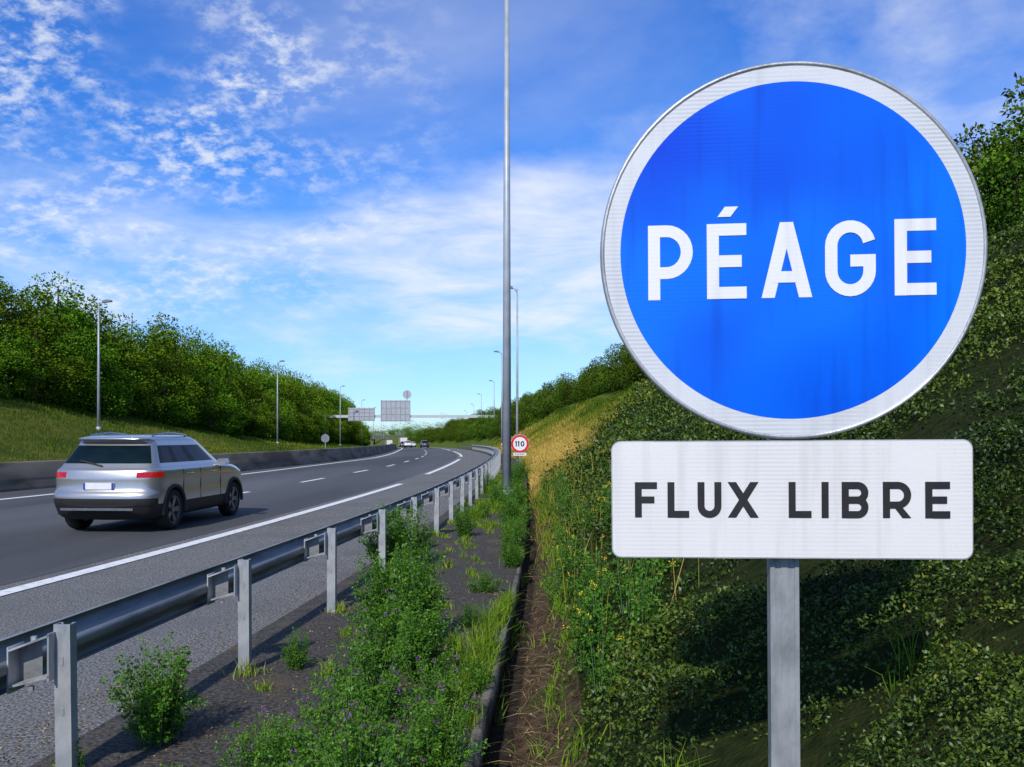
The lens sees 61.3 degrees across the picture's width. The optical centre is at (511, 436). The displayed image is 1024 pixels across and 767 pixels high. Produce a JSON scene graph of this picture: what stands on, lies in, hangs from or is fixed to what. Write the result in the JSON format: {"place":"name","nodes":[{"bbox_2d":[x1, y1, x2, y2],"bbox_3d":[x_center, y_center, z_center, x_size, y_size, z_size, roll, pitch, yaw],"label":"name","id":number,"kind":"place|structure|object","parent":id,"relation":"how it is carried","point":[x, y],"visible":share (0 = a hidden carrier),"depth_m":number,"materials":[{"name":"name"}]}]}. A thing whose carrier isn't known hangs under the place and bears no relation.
{"place":"outdoors","nodes":[
{"label":"outdoors","id":0,"kind":"place"},
{"bbox_2d":[0,447,456,584],"bbox_3d":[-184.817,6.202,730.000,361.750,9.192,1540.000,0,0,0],"label":"road","id":1,"kind":"structure","parent":0,"point":[39,536],"depth_m":17.98,"materials":[{"name":"asphalt"}]},
{"bbox_2d":[54,432,242,528],"bbox_3d":[-6.732,0.766,16.526,2.220,1.711,4.476,0,0,4],"label":"car","id":2,"kind":"object","parent":1,"relation":"on","point":[164,480],"visible":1,"depth_m":14.71,"materials":[{"name":"silver metal"}]},
{"bbox_2d":[0,449,462,595],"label":"road edge marking","id":3,"kind":"object","parent":1,"relation":"on","point":[60,577],"visible":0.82,"depth_m":12.28,"materials":[{"name":"paint"}]},
{"bbox_2d":[0,232,1023,766],"bbox_3d":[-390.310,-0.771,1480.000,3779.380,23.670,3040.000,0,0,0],"label":"ground","id":4,"kind":"structure","parent":0,"point":[106,740],"depth_m":5.47,"materials":[{"name":"green plant"}]},
{"bbox_2d":[0,324,45,400],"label":"tree","id":5,"kind":"object","parent":4,"relation":"on","point":[14,363],"visible":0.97,"depth_m":64.09,"materials":[{"name":"green plant"}]},
{"bbox_2d":[0,284,87,409],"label":"tree","id":6,"kind":"object","parent":4,"relation":"on","point":[19,314],"visible":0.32,"depth_m":70.86,"materials":[{"name":"green plant"}]},
{"bbox_2d":[0,318,93,406],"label":"tree","id":7,"kind":"object","parent":4,"relation":"on","point":[51,370],"visible":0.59,"depth_m":68.56,"materials":[{"name":"green plant"}]},
{"bbox_2d":[15,271,114,408],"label":"tree","id":8,"kind":"object","parent":4,"relation":"on","point":[77,318],"visible":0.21,"depth_m":75.81,"materials":[{"name":"green plant"}]},
{"bbox_2d":[23,326,127,417],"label":"tree","id":9,"kind":"object","parent":4,"relation":"on","point":[73,348],"visible":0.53,"depth_m":72.83,"materials":[{"name":"green plant"}]},
{"bbox_2d":[26,292,144,410],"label":"tree","id":10,"kind":"object","parent":4,"relation":"on","point":[105,322],"visible":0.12,"depth_m":81.09,"materials":[{"name":"green plant"}]},
{"bbox_2d":[97,299,112,430],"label":"street lamp","id":11,"kind":"object","parent":4,"relation":"on","point":[98,378],"visible":0.86,"depth_m":62.44,"materials":[{"name":"metal"}]},
{"bbox_2d":[74,345,142,418],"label":"tree","id":12,"kind":"object","parent":4,"relation":"on","point":[121,385],"visible":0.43,"depth_m":76.62,"materials":[{"name":"green plant"}]},
{"bbox_2d":[79,317,167,417],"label":"tree","id":13,"kind":"object","parent":4,"relation":"on","point":[124,331],"visible":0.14,"depth_m":86.07,"materials":[{"name":"green plant"}]},
{"bbox_2d":[102,343,166,418],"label":"tree","id":14,"kind":"object","parent":4,"relation":"on","point":[147,386],"visible":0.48,"depth_m":82.35,"materials":[{"name":"green plant"}]},
{"bbox_2d":[100,311,174,418],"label":"tree","id":15,"kind":"object","parent":4,"relation":"on","point":[153,353],"visible":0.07,"depth_m":89.41,"materials":[{"name":"green plant"}]},
{"bbox_2d":[100,631,207,749],"bbox_3d":[-1.857,1.327,4.536,0.508,0.586,0.460,0,0,27],"label":"weed plant","id":16,"kind":"object","parent":4,"relation":"on","point":[159,723],"visible":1,"depth_m":4.46,"materials":[{"name":"green plant"}]},
{"bbox_2d":[133,312,202,426],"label":"tree","id":17,"kind":"object","parent":4,"relation":"on","point":[174,338],"visible":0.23,"depth_m":93.47,"materials":[{"name":"green plant"}]},
{"bbox_2d":[142,373,199,426],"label":"tree","id":18,"kind":"object","parent":4,"relation":"on","point":[170,417],"visible":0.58,"depth_m":88.43,"materials":[{"name":"green plant"}]},
{"bbox_2d":[147,354,205,429],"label":"tree","id":19,"kind":"object","parent":4,"relation":"on","point":[192,403],"visible":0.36,"depth_m":92.32,"materials":[{"name":"green plant"}]},
{"bbox_2d":[142,333,213,425],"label":"tree","id":20,"kind":"object","parent":4,"relation":"on","point":[194,370],"visible":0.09,"depth_m":100.40,"materials":[{"name":"green plant"}]},
{"bbox_2d":[0,396,364,461],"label":"hillside tufts","id":21,"kind":"object","parent":4,"relation":"on","point":[288,442],"visible":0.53,"depth_m":70.81,"materials":[{"name":"green plant"}]},
{"bbox_2d":[175,325,212,366],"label":"tree","id":22,"kind":"object","parent":4,"relation":"on","point":[186,336],"visible":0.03,"depth_m":118.61,"materials":[{"name":"green plant"}]},
{"bbox_2d":[0,444,396,491],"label":"concrete barrier","id":23,"kind":"object","parent":4,"relation":"on","point":[22,475],"visible":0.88,"depth_m":41.09,"materials":[{"name":"concrete"}]},
{"bbox_2d":[162,339,236,431],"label":"tree","id":24,"kind":"object","parent":4,"relation":"on","point":[213,366],"visible":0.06,"depth_m":104.40,"materials":[{"name":"green plant"}]},
{"bbox_2d":[179,373,244,433],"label":"tree","id":25,"kind":"object","parent":4,"relation":"on","point":[210,415],"visible":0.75,"depth_m":99.82,"materials":[{"name":"green plant"}]},
{"bbox_2d":[193,347,245,408],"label":"tree","id":26,"kind":"object","parent":4,"relation":"on","point":[224,379],"visible":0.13,"depth_m":108.47,"materials":[{"name":"green plant"}]},
{"bbox_2d":[199,388,245,433],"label":"tree","id":27,"kind":"object","parent":4,"relation":"on","point":[223,420],"visible":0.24,"depth_m":101.95,"materials":[{"name":"green plant"}]},
{"bbox_2d":[203,340,253,431],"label":"tree","id":28,"kind":"object","parent":4,"relation":"on","point":[227,371],"visible":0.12,"depth_m":115.53,"materials":[{"name":"green plant"}]},
{"bbox_2d":[204,355,263,430],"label":"tree","id":29,"kind":"object","parent":4,"relation":"on","point":[255,389],"visible":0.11,"depth_m":120.87,"materials":[{"name":"green plant"}]},
{"bbox_2d":[218,383,253,435],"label":"tree","id":30,"kind":"object","parent":4,"relation":"on","point":[246,415],"visible":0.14,"depth_m":109.26,"materials":[{"name":"green plant"}]},
{"bbox_2d":[224,366,265,422],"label":"tree","id":31,"kind":"object","parent":4,"relation":"on","point":[254,377],"visible":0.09,"depth_m":125.32,"materials":[{"name":"green plant"}]},
{"bbox_2d":[0,445,500,766],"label":"guardrail","id":32,"kind":"object","parent":4,"relation":"on","point":[57,650],"visible":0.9,"depth_m":5.39,"materials":[{"name":"metal"}]},
{"bbox_2d":[239,398,276,438],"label":"tree","id":33,"kind":"object","parent":4,"relation":"on","point":[257,424],"visible":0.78,"depth_m":113.96,"materials":[{"name":"green plant"}]},
{"bbox_2d":[242,393,281,437],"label":"tree","id":34,"kind":"object","parent":4,"relation":"on","point":[272,418],"visible":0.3,"depth_m":120.29,"materials":[{"name":"green plant"}]},
{"bbox_2d":[214,706,315,766],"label":"weed plant","id":35,"kind":"object","parent":4,"relation":"on","point":[263,755],"visible":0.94,"depth_m":3.78,"materials":[{"name":"green plant"}]},
{"bbox_2d":[240,367,290,431],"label":"tree","id":36,"kind":"object","parent":4,"relation":"on","point":[266,380],"visible":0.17,"depth_m":133.09,"materials":[{"name":"green plant"}]},
{"bbox_2d":[246,710,307,758],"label":"weed plant","id":37,"kind":"object","parent":4,"relation":"on","point":[282,731],"visible":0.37,"depth_m":4.29,"materials":[{"name":"green plant"}]},
{"bbox_2d":[257,388,298,440],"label":"tree","id":38,"kind":"object","parent":4,"relation":"on","point":[287,419],"visible":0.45,"depth_m":125.53,"materials":[{"name":"green plant"}]},
{"bbox_2d":[0,509,562,766],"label":"leaf litter","id":39,"kind":"object","parent":4,"relation":"on","point":[32,757],"visible":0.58,"depth_m":5.58,"materials":[{"name":"plant"}]},
{"bbox_2d":[262,379,301,420],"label":"tree","id":40,"kind":"object","parent":4,"relation":"on","point":[287,393],"visible":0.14,"depth_m":144.26,"materials":[{"name":"green plant"}]},
{"bbox_2d":[263,371,310,429],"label":"tree","id":41,"kind":"object","parent":4,"relation":"on","point":[301,392],"visible":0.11,"depth_m":148.32,"materials":[{"name":"green plant"}]},
{"bbox_2d":[283,398,305,442],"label":"tree","id":42,"kind":"object","parent":4,"relation":"on","point":[296,433],"visible":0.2,"depth_m":135.31,"materials":[{"name":"green plant"}]},
{"bbox_2d":[279,627,311,670],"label":"weed plant","id":43,"kind":"object","parent":4,"relation":"on","point":[295,655],"visible":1,"depth_m":5.89,"materials":[{"name":"green plant"}]},
{"bbox_2d":[290,412,316,442],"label":"tree","id":44,"kind":"object","parent":4,"relation":"on","point":[306,423],"visible":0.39,"depth_m":142.75,"materials":[{"name":"green plant"}]},
{"bbox_2d":[294,400,320,441],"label":"tree","id":45,"kind":"object","parent":4,"relation":"on","point":[314,422],"visible":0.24,"depth_m":146.97,"materials":[{"name":"green plant"}]},
{"bbox_2d":[297,373,326,411],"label":"tree","id":46,"kind":"object","parent":4,"relation":"on","point":[318,403],"visible":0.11,"depth_m":173.30,"materials":[{"name":"green plant"}]},
{"bbox_2d":[295,405,330,442],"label":"tree","id":47,"kind":"object","parent":4,"relation":"on","point":[320,431],"visible":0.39,"depth_m":152.34,"materials":[{"name":"green plant"}]},
{"bbox_2d":[284,709,419,766],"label":"weed plant","id":48,"kind":"object","parent":4,"relation":"on","point":[359,751],"visible":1,"depth_m":3.50,"materials":[{"name":"green plant"}]},
{"bbox_2d":[284,666,421,766],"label":"weed plant","id":49,"kind":"object","parent":4,"relation":"on","point":[357,722],"visible":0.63,"depth_m":3.86,"materials":[{"name":"green plant"}]},
{"bbox_2d":[134,491,579,766],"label":"straw litter","id":50,"kind":"object","parent":4,"relation":"on","point":[528,675],"visible":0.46,"depth_m":5.21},
{"bbox_2d":[309,627,422,722],"bbox_3d":[-0.789,1.330,4.893,0.646,0.530,0.550,0,0,28],"label":"weed plant","id":51,"kind":"object","parent":4,"relation":"on","point":[371,681],"visible":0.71,"depth_m":4.83,"materials":[{"name":"green plant"}]},
{"bbox_2d":[332,588,429,672],"bbox_3d":[-0.897,1.316,5.856,0.682,0.560,0.580,0,0,34],"label":"weed plant","id":52,"kind":"object","parent":4,"relation":"on","point":[391,631],"visible":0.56,"depth_m":5.82,"materials":[{"name":"green plant"}]},
{"bbox_2d":[357,500,419,567],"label":"weed plant","id":53,"kind":"object","parent":4,"relation":"on","point":[393,532],"visible":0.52,"depth_m":10.36,"materials":[{"name":"green plant"}]},
{"bbox_2d":[348,544,431,634],"bbox_3d":[-0.950,1.244,6.994,0.650,0.750,0.590,0,0,-29],"label":"weed plant","id":54,"kind":"object","parent":4,"relation":"on","point":[381,584],"visible":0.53,"depth_m":6.93,"materials":[{"name":"green plant"}]},
{"bbox_2d":[387,543,429,581],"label":"weed plant","id":55,"kind":"object","parent":4,"relation":"on","point":[408,551],"visible":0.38,"depth_m":9.48,"materials":[{"name":"green plant"}]},
{"bbox_2d":[324,400,493,433],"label":"sign gantry","id":56,"kind":"object","parent":4,"relation":"on","point":[395,410],"visible":0.88,"depth_m":172.45,"materials":[{"name":"metal"}]},
{"bbox_2d":[369,412,451,436],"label":"distant wood","id":57,"kind":"object","parent":4,"relation":"on","point":[404,431],"visible":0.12,"depth_m":631.81,"materials":[{"name":"green plant"}]},
{"bbox_2d":[381,538,449,643],"bbox_3d":[-0.712,1.184,6.598,0.442,0.820,0.630,0,0,21],"label":"weed plant","id":58,"kind":"object","parent":4,"relation":"on","point":[426,594],"visible":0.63,"depth_m":6.58,"materials":[{"name":"green plant"}]},
{"bbox_2d":[398,502,438,562],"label":"weed plant","id":59,"kind":"object","parent":4,"relation":"on","point":[423,531],"visible":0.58,"depth_m":10.85,"materials":[{"name":"green plant"}]},
{"bbox_2d":[390,596,460,683],"bbox_3d":[-0.556,1.324,5.630,0.449,0.572,0.495,0,0,2],"label":"weed plant","id":60,"kind":"object","parent":4,"relation":"on","point":[421,652],"visible":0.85,"depth_m":5.55,"materials":[{"name":"green plant"}]},
{"bbox_2d":[377,685,489,766],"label":"weed plant","id":61,"kind":"object","parent":4,"relation":"on","point":[435,734],"visible":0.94,"depth_m":3.97,"materials":[{"name":"green plant"}]},
{"bbox_2d":[392,656,479,725],"bbox_3d":[-0.437,1.399,4.748,0.398,0.385,0.492,0,0,44],"label":"weed plant","id":62,"kind":"object","parent":4,"relation":"on","point":[447,695],"visible":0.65,"depth_m":4.73,"materials":[{"name":"green plant"}]},
{"bbox_2d":[452,502,477,536],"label":"weed plant","id":63,"kind":"object","parent":4,"relation":"on","point":[462,528],"visible":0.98,"depth_m":13.66,"materials":[{"name":"green plant"}]},
{"bbox_2d":[442,654,493,693],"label":"weed plant","id":64,"kind":"object","parent":4,"relation":"on","point":[476,683],"visible":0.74,"depth_m":5.37,"materials":[{"name":"green plant"}]},
{"bbox_2d":[454,600,486,627],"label":"weed plant","id":65,"kind":"object","parent":4,"relation":"on","point":[467,621],"visible":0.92,"depth_m":7.18,"materials":[{"name":"green plant"}]},
{"bbox_2d":[466,567,503,592],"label":"weed plant","id":66,"kind":"object","parent":4,"relation":"on","point":[484,586],"visible":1,"depth_m":8.76,"materials":[{"name":"green plant"}]},
{"bbox_2d":[462,459,526,766],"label":"gutter kerb","id":67,"kind":"structure","parent":4,"relation":"on","point":[492,693],"depth_m":5.51,"materials":[{"name":"concrete"}]},
{"bbox_2d":[502,0,511,494],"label":"street lamp","id":68,"kind":"object","parent":4,"relation":"on","point":[506,454],"visible":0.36,"depth_m":21.63,"materials":[{"name":"metal"}]},
{"bbox_2d":[497,531,524,567],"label":"weed plant","id":69,"kind":"object","parent":4,"relation":"on","point":[510,556],"visible":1,"depth_m":10.38,"materials":[{"name":"green plant"}]},
{"bbox_2d":[495,494,531,530],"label":"weed plant","id":70,"kind":"object","parent":4,"relation":"on","point":[514,513],"visible":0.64,"depth_m":14.15,"materials":[{"name":"green plant"}]},
{"bbox_2d":[496,476,530,507],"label":"weed plant","id":71,"kind":"object","parent":4,"relation":"on","point":[517,492],"visible":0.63,"depth_m":18.16,"materials":[{"name":"green plant"}]},
{"bbox_2d":[498,515,529,547],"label":"weed plant","id":72,"kind":"object","parent":4,"relation":"on","point":[518,532],"visible":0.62,"depth_m":11.96,"materials":[{"name":"green plant"}]},
{"bbox_2d":[511,286,518,460],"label":"street lamp","id":73,"kind":"object","parent":4,"relation":"on","point":[517,416],"visible":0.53,"depth_m":57.94,"materials":[{"name":"metal"}]},
{"bbox_2d":[500,401,533,431],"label":"shrub","id":74,"kind":"object","parent":4,"relation":"on","point":[522,416],"visible":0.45,"depth_m":111.46,"materials":[{"name":"green plant"}]},
{"bbox_2d":[511,434,528,466],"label":"speed limit sign","id":75,"kind":"object","parent":4,"relation":"on","point":[519,444],"visible":0.98,"depth_m":41.00,"materials":[{"name":"metal"}]},
{"bbox_2d":[535,398,563,418],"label":"shrub","id":76,"kind":"object","parent":4,"relation":"on","point":[544,407],"visible":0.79,"depth_m":105.24,"materials":[{"name":"green plant"}]},
{"bbox_2d":[540,564,564,608],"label":"bank weed","id":77,"kind":"object","parent":4,"relation":"on","point":[553,589],"visible":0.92,"depth_m":7.69,"materials":[{"name":"green plant"}]},
{"bbox_2d":[550,539,567,582],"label":"bank weed","id":78,"kind":"object","parent":4,"relation":"on","point":[561,570],"visible":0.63,"depth_m":8.66,"materials":[{"name":"green plant"}]},
{"bbox_2d":[550,372,575,407],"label":"shrub","id":79,"kind":"object","parent":4,"relation":"on","point":[557,391],"visible":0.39,"depth_m":106.40,"materials":[{"name":"green plant"}]},
{"bbox_2d":[488,380,643,552],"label":"bank grass","id":80,"kind":"structure","parent":4,"relation":"on","point":[548,447],"depth_m":47.66,"materials":[{"name":"plant"}]},
{"bbox_2d":[556,378,578,404],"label":"shrub","id":81,"kind":"object","parent":4,"relation":"on","point":[566,387],"visible":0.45,"depth_m":101.89,"materials":[{"name":"green plant"}]},
{"bbox_2d":[556,520,588,573],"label":"yellow flower plant","id":82,"kind":"object","parent":4,"relation":"on","point":[568,564],"visible":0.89,"depth_m":8.25,"materials":[{"name":"green plant"}]},
{"bbox_2d":[569,368,592,402],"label":"shrub","id":83,"kind":"object","parent":4,"relation":"on","point":[578,392],"visible":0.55,"depth_m":94.84,"materials":[{"name":"green plant"}]},
{"bbox_2d":[572,501,592,539],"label":"bank weed","id":84,"kind":"object","parent":4,"relation":"on","point":[584,519],"visible":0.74,"depth_m":10.78,"materials":[{"name":"green plant"}]},
{"bbox_2d":[220,464,945,766],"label":"verge grass","id":85,"kind":"structure","parent":4,"relation":"on","point":[482,650],"depth_m":6.16,"materials":[{"name":"plant"}]},
{"bbox_2d":[560,585,613,670],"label":"bank weed","id":86,"kind":"object","parent":4,"relation":"on","point":[583,664],"visible":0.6,"depth_m":5.25,"materials":[{"name":"green plant"}]},
{"bbox_2d":[566,536,611,604],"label":"yellow flower plant","id":87,"kind":"object","parent":4,"relation":"on","point":[581,575],"visible":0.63,"depth_m":6.53,"materials":[{"name":"green plant"}]},
{"bbox_2d":[562,568,618,652],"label":"yellow flower plant","id":88,"kind":"object","parent":4,"relation":"on","point":[584,625],"visible":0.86,"depth_m":5.17,"materials":[{"name":"green plant"}]},
{"bbox_2d":[579,542,602,585],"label":"bank weed","id":89,"kind":"object","parent":4,"relation":"on","point":[583,564],"visible":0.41,"depth_m":7.44,"materials":[{"name":"green plant"}]},
{"bbox_2d":[579,356,608,399],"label":"shrub","id":90,"kind":"object","parent":4,"relation":"on","point":[592,365],"visible":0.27,"depth_m":90.31,"materials":[{"name":"green plant"}]},
{"bbox_2d":[569,550,620,627],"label":"bank weed","id":91,"kind":"object","parent":4,"relation":"on","point":[601,589],"visible":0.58,"depth_m":6.04,"materials":[{"name":"green plant"}]},
{"bbox_2d":[593,478,611,525],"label":"yellow flower plant","id":92,"kind":"object","parent":4,"relation":"on","point":[608,516],"visible":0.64,"depth_m":9.56,"materials":[{"name":"green plant"}]},
{"bbox_2d":[579,610,631,693],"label":"yellow flower plant","id":93,"kind":"object","parent":4,"relation":"on","point":[599,677],"visible":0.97,"depth_m":4.44,"materials":[{"name":"green plant"}]},
{"bbox_2d":[597,343,628,393],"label":"shrub","id":94,"kind":"object","parent":4,"relation":"on","point":[605,383],"visible":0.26,"depth_m":73.97,"materials":[{"name":"green plant"}]},
{"bbox_2d":[602,346,633,391],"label":"shrub","id":95,"kind":"object","parent":4,"relation":"on","point":[612,377],"visible":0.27,"depth_m":70.39,"materials":[{"name":"green plant"}]},
{"bbox_2d":[540,415,698,677],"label":"dry stalks","id":96,"kind":"object","parent":4,"relation":"on","point":[593,531],"visible":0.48,"depth_m":10.38,"materials":[{"name":"beige plant"}]},
{"bbox_2d":[615,345,646,387],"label":"shrub","id":97,"kind":"object","parent":4,"relation":"on","point":[631,367],"visible":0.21,"depth_m":61.64,"materials":[{"name":"green plant"}]},
{"bbox_2d":[605,528,660,614],"bbox_3d":[0.781,0.864,5.642,0.356,0.592,0.426,0,0,-35],"label":"yellow flower plant","id":98,"kind":"object","parent":4,"relation":"on","point":[623,597],"visible":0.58,"depth_m":5.66,"materials":[{"name":"green plant"}]},
{"bbox_2d":[620,558,669,652],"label":"bank weed","id":99,"kind":"object","parent":4,"relation":"on","point":[638,607],"visible":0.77,"depth_m":4.92,"materials":[{"name":"green plant"}]},
{"bbox_2d":[618,558,676,589],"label":"yellow flower plant","id":100,"kind":"object","parent":4,"relation":"on","point":[647,573],"visible":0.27,"depth_m":6.06,"materials":[{"name":"green plant"}]},
{"bbox_2d":[526,207,1023,766],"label":"ground cover","id":101,"kind":"object","parent":4,"relation":"on","point":[662,407],"visible":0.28,"depth_m":3.84,"materials":[{"name":"green plant"}]},
{"bbox_2d":[600,61,987,766],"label":"toll sign","id":102,"kind":"object","parent":4,"relation":"on","point":[792,253],"visible":1,"depth_m":2.39,"materials":[{"name":"metal"}]},
{"bbox_2d":[953,122,1023,236],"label":"shrub","id":103,"kind":"object","parent":4,"relation":"on","point":[978,141],"visible":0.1,"depth_m":20.82,"materials":[{"name":"green plant"}]},
{"bbox_2d":[968,120,1023,235],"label":"shrub","id":104,"kind":"object","parent":4,"relation":"on","point":[1016,161],"visible":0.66,"depth_m":19.04,"materials":[{"name":"green plant"}]},
{"bbox_2d":[968,72,1023,236],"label":"shrub","id":105,"kind":"object","parent":4,"relation":"on","point":[1016,108],"visible":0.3,"depth_m":20.48,"materials":[{"name":"green plant"}]},
{"bbox_2d":[0,0,1023,434],"label":"sky","id":106,"kind":"structure","parent":0,"point":[316,187],"materials":[{"name":"blue"}]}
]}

